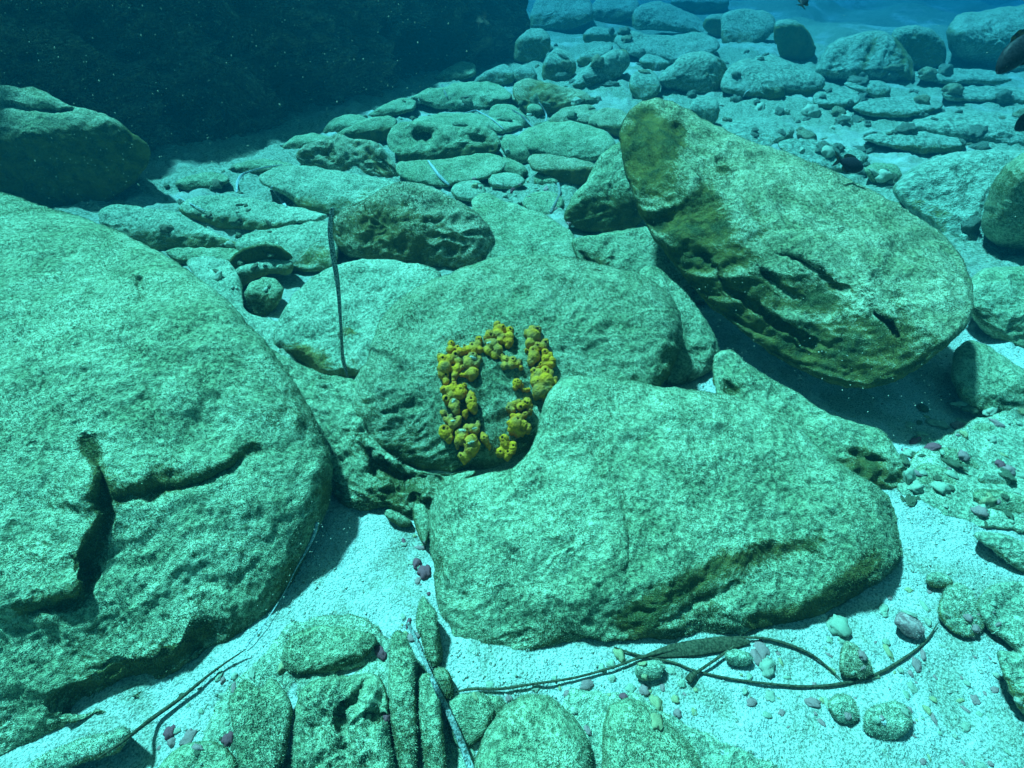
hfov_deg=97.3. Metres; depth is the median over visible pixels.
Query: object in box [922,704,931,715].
stone
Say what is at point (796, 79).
rock
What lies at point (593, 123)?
pebble
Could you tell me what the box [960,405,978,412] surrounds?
stone
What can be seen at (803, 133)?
stone
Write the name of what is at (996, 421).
stone
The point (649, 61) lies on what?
rock
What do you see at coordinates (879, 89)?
rock
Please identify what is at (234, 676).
pebble
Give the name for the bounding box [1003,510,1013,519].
stone
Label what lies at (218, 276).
stone
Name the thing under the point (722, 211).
rock slab
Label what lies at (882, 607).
stone
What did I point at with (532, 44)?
rock
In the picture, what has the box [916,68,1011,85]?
rock
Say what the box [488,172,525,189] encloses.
rock
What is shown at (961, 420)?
stone
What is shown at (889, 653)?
stone
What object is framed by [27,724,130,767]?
rock
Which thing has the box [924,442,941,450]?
pebble
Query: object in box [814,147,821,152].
stone
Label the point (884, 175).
stone
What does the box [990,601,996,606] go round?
pebble
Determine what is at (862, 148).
stone
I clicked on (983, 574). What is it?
gravel
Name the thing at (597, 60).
stone
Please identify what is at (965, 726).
stone
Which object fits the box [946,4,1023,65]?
boulder
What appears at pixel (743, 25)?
boulder
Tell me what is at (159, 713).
stalk
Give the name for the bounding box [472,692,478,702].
pebble
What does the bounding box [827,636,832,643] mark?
pebble
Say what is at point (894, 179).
stone
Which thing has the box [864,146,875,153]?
stone
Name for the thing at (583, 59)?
rock
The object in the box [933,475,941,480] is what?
stone
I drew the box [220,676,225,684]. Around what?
pebble
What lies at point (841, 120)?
stone
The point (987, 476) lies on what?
rock
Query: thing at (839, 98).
rock
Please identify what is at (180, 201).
stone
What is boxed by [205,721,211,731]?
stone
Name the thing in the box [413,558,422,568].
pebble
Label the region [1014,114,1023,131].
fish
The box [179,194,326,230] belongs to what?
rock
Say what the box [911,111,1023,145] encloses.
rock
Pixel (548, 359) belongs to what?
sponge
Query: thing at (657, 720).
pebble
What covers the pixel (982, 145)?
stone
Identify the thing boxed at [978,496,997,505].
stone
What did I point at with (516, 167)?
rock
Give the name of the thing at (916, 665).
pebble
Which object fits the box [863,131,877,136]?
stone
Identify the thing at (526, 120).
stalk
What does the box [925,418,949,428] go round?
stone
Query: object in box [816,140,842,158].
stone
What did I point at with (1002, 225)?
boulder
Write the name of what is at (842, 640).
stone
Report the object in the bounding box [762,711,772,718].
stone
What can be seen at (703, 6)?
rock
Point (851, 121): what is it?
stone
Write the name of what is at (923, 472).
stone
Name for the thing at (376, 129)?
rock
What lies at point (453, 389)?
sponge
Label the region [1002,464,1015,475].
stone
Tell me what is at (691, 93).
stone
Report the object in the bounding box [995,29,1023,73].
fish
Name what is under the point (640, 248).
rock
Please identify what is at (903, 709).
stone
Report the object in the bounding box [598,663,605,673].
stone
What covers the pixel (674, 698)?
stone
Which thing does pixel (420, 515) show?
rock
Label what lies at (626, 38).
stone
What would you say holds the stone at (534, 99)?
on the rock at (557, 97)
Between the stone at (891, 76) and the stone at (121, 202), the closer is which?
the stone at (121, 202)
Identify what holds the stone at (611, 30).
on the rock at (591, 34)
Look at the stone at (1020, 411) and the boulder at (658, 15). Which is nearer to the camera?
the stone at (1020, 411)
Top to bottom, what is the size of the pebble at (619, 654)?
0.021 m
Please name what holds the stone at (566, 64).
on the rock at (553, 58)
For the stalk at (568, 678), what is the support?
on the seabed
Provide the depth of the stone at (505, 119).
4.08 m
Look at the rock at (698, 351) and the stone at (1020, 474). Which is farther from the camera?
the rock at (698, 351)
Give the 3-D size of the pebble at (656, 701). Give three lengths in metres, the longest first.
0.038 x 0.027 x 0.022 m
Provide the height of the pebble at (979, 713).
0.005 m
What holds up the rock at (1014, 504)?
on the seabed
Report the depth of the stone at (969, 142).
3.71 m
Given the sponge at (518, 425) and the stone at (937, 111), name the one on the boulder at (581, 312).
the sponge at (518, 425)
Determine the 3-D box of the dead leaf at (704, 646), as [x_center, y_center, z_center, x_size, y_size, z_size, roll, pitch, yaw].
[0.414,0.584,0.997,0.234,0.020,0.032,-4,43,-4]
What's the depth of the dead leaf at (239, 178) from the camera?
3.17 m
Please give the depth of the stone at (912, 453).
1.38 m
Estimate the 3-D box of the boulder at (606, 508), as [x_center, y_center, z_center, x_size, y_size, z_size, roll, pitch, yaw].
[0.467,0.360,1.234,1.380,0.475,0.740,0,43,0]
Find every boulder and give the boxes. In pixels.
[0,85,150,207]
[0,191,332,755]
[333,180,493,268]
[352,255,682,471]
[428,374,903,651]
[632,1,704,32]
[659,51,727,94]
[720,58,784,100]
[721,8,774,42]
[774,19,815,60]
[815,30,914,81]
[892,25,946,67]
[892,148,1023,254]
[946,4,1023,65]
[981,153,1023,249]
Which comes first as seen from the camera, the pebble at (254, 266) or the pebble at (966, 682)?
the pebble at (966, 682)
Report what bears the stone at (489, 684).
on the seabed
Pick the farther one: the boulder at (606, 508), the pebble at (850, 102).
the pebble at (850, 102)
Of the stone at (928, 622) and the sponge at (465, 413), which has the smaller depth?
the stone at (928, 622)
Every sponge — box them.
[436,350,464,385]
[438,424,453,443]
[440,381,466,399]
[440,409,448,422]
[442,394,450,405]
[445,414,461,430]
[446,340,466,356]
[448,398,459,416]
[454,428,468,449]
[457,433,480,464]
[459,367,478,381]
[462,409,467,419]
[463,352,481,368]
[463,420,480,436]
[465,336,482,353]
[465,390,477,414]
[480,432,490,450]
[483,321,513,348]
[483,338,502,358]
[496,434,516,461]
[499,353,523,370]
[506,397,532,415]
[506,411,531,438]
[512,378,530,392]
[524,325,541,349]
[524,338,548,366]
[530,365,557,401]
[536,348,555,369]
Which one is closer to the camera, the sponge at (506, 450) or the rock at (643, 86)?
the sponge at (506, 450)
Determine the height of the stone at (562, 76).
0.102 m
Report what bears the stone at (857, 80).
on the rock at (879, 89)
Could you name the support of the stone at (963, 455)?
on the rock at (951, 453)
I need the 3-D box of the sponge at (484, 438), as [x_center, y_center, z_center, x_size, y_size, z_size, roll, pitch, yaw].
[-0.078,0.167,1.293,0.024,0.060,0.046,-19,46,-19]
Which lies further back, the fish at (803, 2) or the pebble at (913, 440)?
the fish at (803, 2)
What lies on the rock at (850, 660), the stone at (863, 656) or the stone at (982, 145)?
the stone at (863, 656)
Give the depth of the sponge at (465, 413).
1.29 m
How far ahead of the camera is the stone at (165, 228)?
2.33 m
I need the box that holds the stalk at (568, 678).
[455,637,732,692]
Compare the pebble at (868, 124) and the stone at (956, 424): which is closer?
the stone at (956, 424)
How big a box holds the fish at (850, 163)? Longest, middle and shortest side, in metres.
0.136 x 0.074 x 0.026 m
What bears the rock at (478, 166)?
on the seabed
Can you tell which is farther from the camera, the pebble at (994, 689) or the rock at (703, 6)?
the rock at (703, 6)
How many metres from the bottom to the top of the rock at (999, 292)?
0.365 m
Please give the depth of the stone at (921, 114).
4.41 m
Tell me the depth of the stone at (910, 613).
1.02 m
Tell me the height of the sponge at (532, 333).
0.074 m
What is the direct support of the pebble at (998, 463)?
on the rock at (981, 449)
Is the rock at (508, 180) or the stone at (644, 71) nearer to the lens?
the rock at (508, 180)
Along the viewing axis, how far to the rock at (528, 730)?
0.82 m
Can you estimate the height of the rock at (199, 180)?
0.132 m
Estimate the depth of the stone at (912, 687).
0.95 m
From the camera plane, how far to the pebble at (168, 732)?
0.89 m
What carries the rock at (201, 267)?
on the seabed
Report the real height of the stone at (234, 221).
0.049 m
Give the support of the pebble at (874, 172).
on the rock at (889, 166)
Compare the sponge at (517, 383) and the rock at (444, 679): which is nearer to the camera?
the rock at (444, 679)
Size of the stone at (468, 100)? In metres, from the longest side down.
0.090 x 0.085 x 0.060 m
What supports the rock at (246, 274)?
on the seabed
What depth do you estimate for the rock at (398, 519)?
1.21 m
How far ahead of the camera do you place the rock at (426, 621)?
0.97 m
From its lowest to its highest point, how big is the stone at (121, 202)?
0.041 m
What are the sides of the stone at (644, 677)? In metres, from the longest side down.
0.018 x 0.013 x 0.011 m
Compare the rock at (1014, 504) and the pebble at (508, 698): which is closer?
the pebble at (508, 698)
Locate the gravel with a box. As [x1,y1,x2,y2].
[105,172,1023,760]
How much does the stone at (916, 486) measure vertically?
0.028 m
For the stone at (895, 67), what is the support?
on the boulder at (846, 58)
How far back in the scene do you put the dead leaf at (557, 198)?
2.74 m
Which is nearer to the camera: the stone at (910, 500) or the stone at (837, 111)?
the stone at (910, 500)
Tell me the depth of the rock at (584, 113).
4.27 m
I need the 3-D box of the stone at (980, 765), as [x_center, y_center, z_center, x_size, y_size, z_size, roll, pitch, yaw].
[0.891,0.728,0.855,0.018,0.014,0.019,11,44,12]
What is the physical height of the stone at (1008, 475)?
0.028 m
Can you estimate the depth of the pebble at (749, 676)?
0.95 m
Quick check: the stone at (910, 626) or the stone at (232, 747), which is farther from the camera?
the stone at (910, 626)
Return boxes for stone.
[111,200,124,204]
[159,224,173,232]
[177,198,185,204]
[191,743,203,749]
[204,212,211,216]
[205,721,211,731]
[212,179,222,188]
[214,271,221,280]
[215,670,222,681]
[224,240,234,247]
[229,217,240,226]
[231,682,235,692]
[231,740,234,753]
[237,260,245,265]
[249,666,255,681]
[267,253,275,256]
[409,115,415,120]
[454,121,467,126]
[464,98,471,105]
[485,681,493,687]
[497,117,512,121]
[530,93,540,104]
[531,685,540,692]
[541,101,550,106]
[555,72,571,80]
[558,53,568,59]
[560,59,571,70]
[566,111,576,118]
[571,97,581,105]
[582,73,597,80]
[583,97,596,104]
[584,724,591,735]
[590,54,604,67]
[594,95,601,102]
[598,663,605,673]
[601,81,620,86]
[608,27,614,33]
[608,659,614,666]
[608,675,615,682]
[617,26,630,34]
[621,35,632,42]
[625,683,636,692]
[637,48,645,56]
[637,69,650,73]
[638,661,646,665]
[641,674,647,680]
[666,667,675,674]
[671,694,679,702]
[673,709,681,717]
[677,679,685,688]
[686,90,696,97]
[730,94,742,102]
[731,71,741,78]
[742,687,747,695]
[746,698,757,706]
[750,131,758,136]
[755,102,764,110]
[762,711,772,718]
[765,690,774,701]
[774,107,784,115]
[778,128,785,135]
[796,128,816,139]
[801,104,820,117]
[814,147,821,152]
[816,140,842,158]
[821,145,834,157]
[822,696,831,714]
[831,106,845,116]
[834,115,850,125]
[834,143,845,150]
[837,636,848,643]
[842,114,853,123]
[844,712,851,720]
[847,75,868,84]
[851,115,865,122]
[855,168,865,174]
[856,145,865,151]
[857,71,867,76]
[858,649,867,660]
[859,92,867,102]
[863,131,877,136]
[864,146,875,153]
[872,717,880,724]
[873,66,882,73]
[875,169,893,182]
[878,603,888,613]
[881,638,890,646]
[882,71,898,81]
[883,63,904,70]
[883,644,893,661]
[890,172,896,183]
[894,612,924,639]
[895,122,917,134]
[899,448,916,455]
[899,453,910,468]
[901,609,917,617]
[901,705,909,716]
[903,468,915,484]
[904,494,916,506]
[907,451,915,457]
[907,680,917,693]
[909,480,923,493]
[912,113,929,118]
[913,94,930,104]
[915,110,924,117]
[917,403,928,412]
[918,66,936,81]
[919,470,927,476]
[919,599,930,611]
[920,647,926,660]
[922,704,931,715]
[924,617,931,627]
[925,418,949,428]
[928,108,945,114]
[929,481,950,493]
[930,713,937,726]
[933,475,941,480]
[937,63,953,76]
[940,455,967,471]
[941,83,964,95]
[944,470,958,479]
[950,400,967,407]
[950,421,966,428]
[956,418,967,422]
[958,449,970,460]
[959,139,965,145]
[959,430,968,438]
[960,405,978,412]
[960,721,970,731]
[961,217,980,233]
[963,614,973,621]
[966,141,975,145]
[968,124,988,137]
[968,141,991,149]
[970,505,988,516]
[970,694,980,704]
[971,624,980,632]
[976,761,987,767]
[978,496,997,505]
[982,407,998,415]
[986,435,996,442]
[988,418,1005,427]
[992,672,1002,680]
[994,89,1012,104]
[1000,467,1016,482]
[1001,493,1009,500]
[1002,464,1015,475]
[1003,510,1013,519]
[1009,65,1023,71]
[1012,109,1023,117]
[1013,696,1022,704]
[1015,471,1023,477]
[1017,408,1023,415]
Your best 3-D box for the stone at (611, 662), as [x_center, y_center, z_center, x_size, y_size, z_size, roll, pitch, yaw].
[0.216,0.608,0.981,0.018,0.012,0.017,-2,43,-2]
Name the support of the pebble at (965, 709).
on the seabed
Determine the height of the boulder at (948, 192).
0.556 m
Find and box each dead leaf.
[236,164,282,192]
[245,522,318,647]
[271,186,286,206]
[327,208,349,377]
[406,622,474,767]
[428,160,449,185]
[539,102,546,120]
[549,182,560,213]
[648,636,749,657]
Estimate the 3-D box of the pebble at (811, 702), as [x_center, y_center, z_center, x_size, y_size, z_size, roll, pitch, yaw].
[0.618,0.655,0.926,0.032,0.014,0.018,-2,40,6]
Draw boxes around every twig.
[176,195,204,210]
[685,644,735,683]
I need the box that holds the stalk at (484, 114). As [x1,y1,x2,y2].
[463,110,503,129]
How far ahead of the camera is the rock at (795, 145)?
3.33 m
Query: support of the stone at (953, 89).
on the rock at (974, 93)
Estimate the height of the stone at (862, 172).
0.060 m
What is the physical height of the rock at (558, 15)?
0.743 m
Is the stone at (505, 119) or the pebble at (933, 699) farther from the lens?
the stone at (505, 119)
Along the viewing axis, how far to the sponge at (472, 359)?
1.33 m
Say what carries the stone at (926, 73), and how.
on the rock at (974, 76)
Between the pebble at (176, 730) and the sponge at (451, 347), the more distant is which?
the sponge at (451, 347)
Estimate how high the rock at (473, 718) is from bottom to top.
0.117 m
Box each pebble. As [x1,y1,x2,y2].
[162,724,175,739]
[167,737,175,747]
[173,727,180,733]
[179,728,197,744]
[194,750,200,756]
[197,708,203,713]
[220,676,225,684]
[221,731,233,746]
[230,672,237,679]
[250,263,257,269]
[277,661,285,674]
[374,645,386,660]
[383,713,390,721]
[407,632,419,641]
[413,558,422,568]
[414,545,425,550]
[415,577,419,584]
[417,564,431,578]
[471,183,477,188]
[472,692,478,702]
[496,183,504,186]
[505,694,512,701]
[523,120,528,127]
[571,708,577,714]
[580,679,593,689]
[589,120,597,126]
[613,648,625,662]
[619,692,627,699]
[635,659,665,681]
[639,684,649,695]
[649,693,662,710]
[650,712,662,730]
[654,63,658,71]
[660,682,664,691]
[691,707,697,715]
[725,648,753,667]
[746,672,751,679]
[750,648,761,664]
[753,639,769,658]
[758,657,774,678]
[778,709,784,715]
[784,108,789,114]
[804,697,820,707]
[817,718,825,726]
[826,614,852,637]
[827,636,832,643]
[847,99,853,105]
[864,122,871,127]
[868,168,877,175]
[897,667,903,673]
[904,587,913,592]
[907,670,913,676]
[909,435,921,444]
[912,656,921,672]
[919,758,926,764]
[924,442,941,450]
[929,696,936,702]
[956,698,964,702]
[959,705,970,712]
[963,680,970,686]
[975,711,982,716]
[987,760,993,766]
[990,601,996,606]
[990,686,998,692]
[994,459,1005,467]
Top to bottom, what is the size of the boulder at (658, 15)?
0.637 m
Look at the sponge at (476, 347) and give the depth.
1.36 m
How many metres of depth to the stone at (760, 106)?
4.61 m
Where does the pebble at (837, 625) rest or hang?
on the seabed
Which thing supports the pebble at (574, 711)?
on the rock at (591, 707)
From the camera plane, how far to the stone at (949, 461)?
1.32 m
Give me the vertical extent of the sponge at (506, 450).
0.084 m
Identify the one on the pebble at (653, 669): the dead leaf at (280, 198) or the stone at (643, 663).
the stone at (643, 663)
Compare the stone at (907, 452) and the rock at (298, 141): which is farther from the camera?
the rock at (298, 141)
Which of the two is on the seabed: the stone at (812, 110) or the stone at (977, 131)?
the stone at (812, 110)
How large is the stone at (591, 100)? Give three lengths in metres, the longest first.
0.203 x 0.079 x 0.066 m
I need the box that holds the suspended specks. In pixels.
[1,0,1016,614]
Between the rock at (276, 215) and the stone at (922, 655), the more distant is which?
the rock at (276, 215)
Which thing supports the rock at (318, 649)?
on the seabed
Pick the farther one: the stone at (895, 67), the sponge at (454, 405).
the stone at (895, 67)
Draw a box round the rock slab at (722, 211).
[619,97,974,388]
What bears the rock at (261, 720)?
on the rock at (266, 664)
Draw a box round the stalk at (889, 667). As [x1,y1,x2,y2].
[614,622,937,687]
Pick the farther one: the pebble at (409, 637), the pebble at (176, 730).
the pebble at (409, 637)
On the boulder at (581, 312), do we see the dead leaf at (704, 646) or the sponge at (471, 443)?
the sponge at (471, 443)
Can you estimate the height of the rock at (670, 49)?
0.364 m
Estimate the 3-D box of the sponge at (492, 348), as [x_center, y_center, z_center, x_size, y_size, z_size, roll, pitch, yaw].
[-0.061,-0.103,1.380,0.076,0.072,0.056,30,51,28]
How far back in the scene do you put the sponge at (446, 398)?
1.30 m
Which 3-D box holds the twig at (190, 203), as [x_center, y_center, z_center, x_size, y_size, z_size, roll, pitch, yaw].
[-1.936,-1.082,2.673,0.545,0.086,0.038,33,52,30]
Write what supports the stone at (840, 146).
on the rock at (795, 145)
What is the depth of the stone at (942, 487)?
1.26 m
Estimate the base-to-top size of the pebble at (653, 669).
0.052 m
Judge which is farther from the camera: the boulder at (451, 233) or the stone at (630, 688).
the boulder at (451, 233)
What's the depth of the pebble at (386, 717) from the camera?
0.85 m
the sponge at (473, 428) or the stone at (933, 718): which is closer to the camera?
the stone at (933, 718)
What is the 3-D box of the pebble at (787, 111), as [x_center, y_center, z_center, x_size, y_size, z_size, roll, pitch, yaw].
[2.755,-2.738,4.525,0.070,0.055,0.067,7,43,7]
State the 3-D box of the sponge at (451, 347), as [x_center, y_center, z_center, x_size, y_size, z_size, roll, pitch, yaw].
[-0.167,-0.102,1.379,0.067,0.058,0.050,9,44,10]
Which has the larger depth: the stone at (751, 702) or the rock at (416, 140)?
the rock at (416, 140)
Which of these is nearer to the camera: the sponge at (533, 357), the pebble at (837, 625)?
the pebble at (837, 625)
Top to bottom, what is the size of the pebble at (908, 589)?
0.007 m
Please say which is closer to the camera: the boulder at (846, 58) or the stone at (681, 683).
the stone at (681, 683)
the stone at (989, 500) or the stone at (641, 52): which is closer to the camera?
the stone at (989, 500)
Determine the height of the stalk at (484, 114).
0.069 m
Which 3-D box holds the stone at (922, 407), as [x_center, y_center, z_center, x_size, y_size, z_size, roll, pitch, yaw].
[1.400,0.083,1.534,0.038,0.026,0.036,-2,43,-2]
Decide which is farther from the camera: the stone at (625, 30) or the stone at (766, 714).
the stone at (625, 30)
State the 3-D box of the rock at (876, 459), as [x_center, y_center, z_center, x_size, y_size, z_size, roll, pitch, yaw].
[0.912,0.136,1.408,0.649,0.269,0.313,25,49,24]
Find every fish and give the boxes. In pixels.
[797,0,808,8]
[832,151,863,172]
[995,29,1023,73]
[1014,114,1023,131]
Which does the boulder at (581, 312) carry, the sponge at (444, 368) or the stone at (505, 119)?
the sponge at (444, 368)
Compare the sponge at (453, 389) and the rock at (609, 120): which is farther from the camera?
the rock at (609, 120)
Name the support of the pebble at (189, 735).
on the seabed
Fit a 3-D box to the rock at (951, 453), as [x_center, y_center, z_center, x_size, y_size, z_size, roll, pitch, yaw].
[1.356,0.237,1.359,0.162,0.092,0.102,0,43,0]
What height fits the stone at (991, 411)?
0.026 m
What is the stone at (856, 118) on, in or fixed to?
on the seabed
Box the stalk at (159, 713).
[97,649,245,758]
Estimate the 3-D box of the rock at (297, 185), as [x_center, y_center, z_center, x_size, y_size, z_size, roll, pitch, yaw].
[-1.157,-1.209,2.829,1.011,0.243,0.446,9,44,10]
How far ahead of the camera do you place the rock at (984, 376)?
1.50 m
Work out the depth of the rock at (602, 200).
2.43 m
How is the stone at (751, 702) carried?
on the seabed
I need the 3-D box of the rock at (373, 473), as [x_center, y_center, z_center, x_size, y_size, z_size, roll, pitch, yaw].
[-0.622,0.127,1.483,1.115,0.373,0.304,28,50,27]
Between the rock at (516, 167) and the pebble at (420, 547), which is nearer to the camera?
the pebble at (420, 547)
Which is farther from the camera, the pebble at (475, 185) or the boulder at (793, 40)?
the boulder at (793, 40)
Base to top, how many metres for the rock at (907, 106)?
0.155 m
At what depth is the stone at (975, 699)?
0.93 m
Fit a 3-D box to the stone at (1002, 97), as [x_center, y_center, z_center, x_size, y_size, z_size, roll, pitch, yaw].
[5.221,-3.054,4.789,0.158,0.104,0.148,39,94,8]
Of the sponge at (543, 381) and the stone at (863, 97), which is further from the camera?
the stone at (863, 97)
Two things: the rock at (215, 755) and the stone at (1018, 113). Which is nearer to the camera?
the rock at (215, 755)
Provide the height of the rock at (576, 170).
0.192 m
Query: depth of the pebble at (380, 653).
0.98 m
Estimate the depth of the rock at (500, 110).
4.19 m
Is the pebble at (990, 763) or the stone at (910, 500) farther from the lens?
the stone at (910, 500)
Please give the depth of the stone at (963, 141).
3.55 m
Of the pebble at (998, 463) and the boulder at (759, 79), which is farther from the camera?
the boulder at (759, 79)
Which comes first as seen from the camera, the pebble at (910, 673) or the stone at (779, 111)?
the pebble at (910, 673)
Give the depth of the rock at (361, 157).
3.22 m
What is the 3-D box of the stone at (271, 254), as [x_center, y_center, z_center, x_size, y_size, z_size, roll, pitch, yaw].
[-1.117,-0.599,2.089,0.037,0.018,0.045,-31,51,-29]
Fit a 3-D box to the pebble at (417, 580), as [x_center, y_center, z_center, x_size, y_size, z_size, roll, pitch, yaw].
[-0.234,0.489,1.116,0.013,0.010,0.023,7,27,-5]
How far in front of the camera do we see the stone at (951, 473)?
1.30 m
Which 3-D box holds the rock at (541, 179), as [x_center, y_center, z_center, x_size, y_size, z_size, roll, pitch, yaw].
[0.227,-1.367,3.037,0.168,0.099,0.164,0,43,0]
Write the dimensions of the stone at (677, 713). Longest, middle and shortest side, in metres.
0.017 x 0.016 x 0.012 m
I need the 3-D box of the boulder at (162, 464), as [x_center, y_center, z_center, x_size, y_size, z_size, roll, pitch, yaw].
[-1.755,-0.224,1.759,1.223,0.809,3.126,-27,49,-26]
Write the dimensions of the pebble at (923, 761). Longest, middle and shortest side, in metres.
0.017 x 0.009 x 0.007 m
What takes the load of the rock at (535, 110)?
on the seabed
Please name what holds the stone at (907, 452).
on the seabed
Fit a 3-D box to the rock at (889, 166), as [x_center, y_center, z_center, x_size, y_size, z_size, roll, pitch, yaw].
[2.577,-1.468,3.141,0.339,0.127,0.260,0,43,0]
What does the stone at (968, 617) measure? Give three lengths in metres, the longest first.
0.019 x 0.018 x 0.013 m
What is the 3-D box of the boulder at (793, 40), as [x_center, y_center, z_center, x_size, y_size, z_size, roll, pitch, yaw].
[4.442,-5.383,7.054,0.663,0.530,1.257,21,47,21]
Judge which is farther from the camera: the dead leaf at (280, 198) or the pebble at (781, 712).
the dead leaf at (280, 198)
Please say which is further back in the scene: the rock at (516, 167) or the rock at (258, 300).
the rock at (516, 167)
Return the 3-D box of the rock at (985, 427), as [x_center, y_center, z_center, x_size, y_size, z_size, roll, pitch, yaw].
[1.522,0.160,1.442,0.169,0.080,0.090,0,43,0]
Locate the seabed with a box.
[0,0,1023,767]
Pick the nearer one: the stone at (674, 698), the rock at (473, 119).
the stone at (674, 698)
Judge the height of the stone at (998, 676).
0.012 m
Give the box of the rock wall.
[0,0,529,150]
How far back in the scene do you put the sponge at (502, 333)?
1.38 m
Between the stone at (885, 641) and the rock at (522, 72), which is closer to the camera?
the stone at (885, 641)
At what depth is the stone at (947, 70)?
5.69 m
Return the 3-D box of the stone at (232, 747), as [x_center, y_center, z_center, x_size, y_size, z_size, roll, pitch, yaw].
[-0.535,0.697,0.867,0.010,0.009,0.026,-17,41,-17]
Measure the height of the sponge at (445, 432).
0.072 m
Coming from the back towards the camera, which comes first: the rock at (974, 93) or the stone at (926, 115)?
the rock at (974, 93)
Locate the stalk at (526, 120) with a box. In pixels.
[512,109,534,129]
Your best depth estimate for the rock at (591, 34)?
8.21 m
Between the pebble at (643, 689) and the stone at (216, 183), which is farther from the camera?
the stone at (216, 183)
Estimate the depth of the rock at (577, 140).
3.46 m
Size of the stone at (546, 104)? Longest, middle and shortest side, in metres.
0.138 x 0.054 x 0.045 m
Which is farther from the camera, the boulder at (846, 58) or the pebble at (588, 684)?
the boulder at (846, 58)
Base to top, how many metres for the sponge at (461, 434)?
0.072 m
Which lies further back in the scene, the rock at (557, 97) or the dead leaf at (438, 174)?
the rock at (557, 97)
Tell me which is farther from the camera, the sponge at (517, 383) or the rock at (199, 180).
the rock at (199, 180)
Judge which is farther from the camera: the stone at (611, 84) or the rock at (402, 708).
the stone at (611, 84)
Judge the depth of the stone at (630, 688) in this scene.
0.95 m
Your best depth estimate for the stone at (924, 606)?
1.06 m
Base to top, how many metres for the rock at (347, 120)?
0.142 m
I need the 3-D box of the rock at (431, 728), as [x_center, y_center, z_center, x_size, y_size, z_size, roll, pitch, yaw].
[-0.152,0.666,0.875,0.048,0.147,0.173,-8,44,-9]
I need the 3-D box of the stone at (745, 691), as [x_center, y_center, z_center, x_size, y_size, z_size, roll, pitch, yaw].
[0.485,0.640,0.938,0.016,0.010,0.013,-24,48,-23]
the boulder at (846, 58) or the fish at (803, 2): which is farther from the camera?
the boulder at (846, 58)
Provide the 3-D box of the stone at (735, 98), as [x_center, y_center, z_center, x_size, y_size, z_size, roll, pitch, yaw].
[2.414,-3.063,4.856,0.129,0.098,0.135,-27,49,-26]
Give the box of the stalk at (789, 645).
[733,636,841,679]
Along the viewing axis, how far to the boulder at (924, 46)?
6.43 m
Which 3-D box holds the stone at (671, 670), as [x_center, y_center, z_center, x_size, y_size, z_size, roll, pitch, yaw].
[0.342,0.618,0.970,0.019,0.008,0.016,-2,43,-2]
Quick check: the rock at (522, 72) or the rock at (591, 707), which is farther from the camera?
the rock at (522, 72)
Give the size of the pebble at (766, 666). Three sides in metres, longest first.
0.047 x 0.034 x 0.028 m
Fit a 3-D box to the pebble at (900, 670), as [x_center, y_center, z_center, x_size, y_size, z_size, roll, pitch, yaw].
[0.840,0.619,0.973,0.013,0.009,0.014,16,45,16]
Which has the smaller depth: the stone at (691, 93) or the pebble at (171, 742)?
the pebble at (171, 742)
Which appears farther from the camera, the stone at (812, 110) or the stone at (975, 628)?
the stone at (812, 110)
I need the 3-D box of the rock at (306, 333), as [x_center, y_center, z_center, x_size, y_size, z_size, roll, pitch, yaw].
[-0.616,-0.271,1.824,0.660,0.286,0.652,0,43,0]
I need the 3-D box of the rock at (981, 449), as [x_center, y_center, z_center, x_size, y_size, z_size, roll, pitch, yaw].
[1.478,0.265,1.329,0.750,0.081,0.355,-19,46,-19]
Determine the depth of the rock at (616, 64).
5.35 m
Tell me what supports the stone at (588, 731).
on the rock at (591, 707)
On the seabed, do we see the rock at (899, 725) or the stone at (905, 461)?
the rock at (899, 725)
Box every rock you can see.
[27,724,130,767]
[98,204,235,250]
[158,740,237,767]
[165,247,237,265]
[175,172,229,190]
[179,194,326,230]
[186,256,297,362]
[202,613,475,767]
[227,677,293,767]
[229,240,292,269]
[232,158,292,174]
[234,221,338,272]
[236,259,293,289]
[243,277,283,315]
[258,165,395,214]
[272,349,475,518]
[273,259,440,377]
[281,625,377,675]
[282,133,327,148]
[291,673,396,767]
[295,134,398,177]
[323,114,367,133]
[337,115,396,143]
[368,98,415,116]
[385,509,411,527]
[387,121,500,161]
[388,629,419,767]
[396,153,505,186]
[409,81,511,111]
[412,504,429,544]
[414,113,521,133]
[415,595,443,667]
[417,673,447,767]
[433,666,454,700]
[435,61,475,80]
[446,690,494,746]
[451,180,485,201]
[471,192,575,258]
[474,64,514,85]
[474,693,592,767]
[487,694,505,719]
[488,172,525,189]
[489,104,529,127]
[500,134,529,163]
[501,157,527,177]
[503,94,516,105]
[513,28,550,63]
[513,78,590,115]
[514,65,536,82]
[518,120,615,161]
[523,191,563,213]
[527,104,542,117]
[528,154,593,185]
[530,0,593,31]
[534,172,558,184]
[542,48,576,80]
[548,104,596,123]
[563,687,782,767]
[564,49,629,88]
[564,142,641,232]
[571,226,705,304]
[577,45,612,66]
[583,27,617,42]
[588,107,626,137]
[592,0,638,23]
[601,698,702,767]
[614,31,719,64]
[629,69,660,100]
[639,54,669,70]
[639,265,719,385]
[671,0,728,13]
[688,95,719,123]
[703,14,722,37]
[712,349,906,489]
[722,117,794,145]
[755,54,824,95]
[778,138,868,172]
[813,90,859,108]
[827,692,860,724]
[839,641,873,678]
[844,80,890,97]
[853,95,942,117]
[862,700,912,740]
[863,131,965,154]
[864,162,901,184]
[896,407,1023,532]
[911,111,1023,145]
[915,464,958,485]
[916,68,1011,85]
[926,571,953,588]
[937,582,983,638]
[939,447,978,468]
[941,85,1023,104]
[951,340,1023,417]
[971,266,1023,347]
[972,423,995,431]
[972,488,1023,513]
[974,531,1023,572]
[976,580,1023,652]
[978,469,1010,484]
[995,649,1023,714]
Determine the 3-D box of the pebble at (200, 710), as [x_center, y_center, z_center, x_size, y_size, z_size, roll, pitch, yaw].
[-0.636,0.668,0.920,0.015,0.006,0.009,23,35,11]

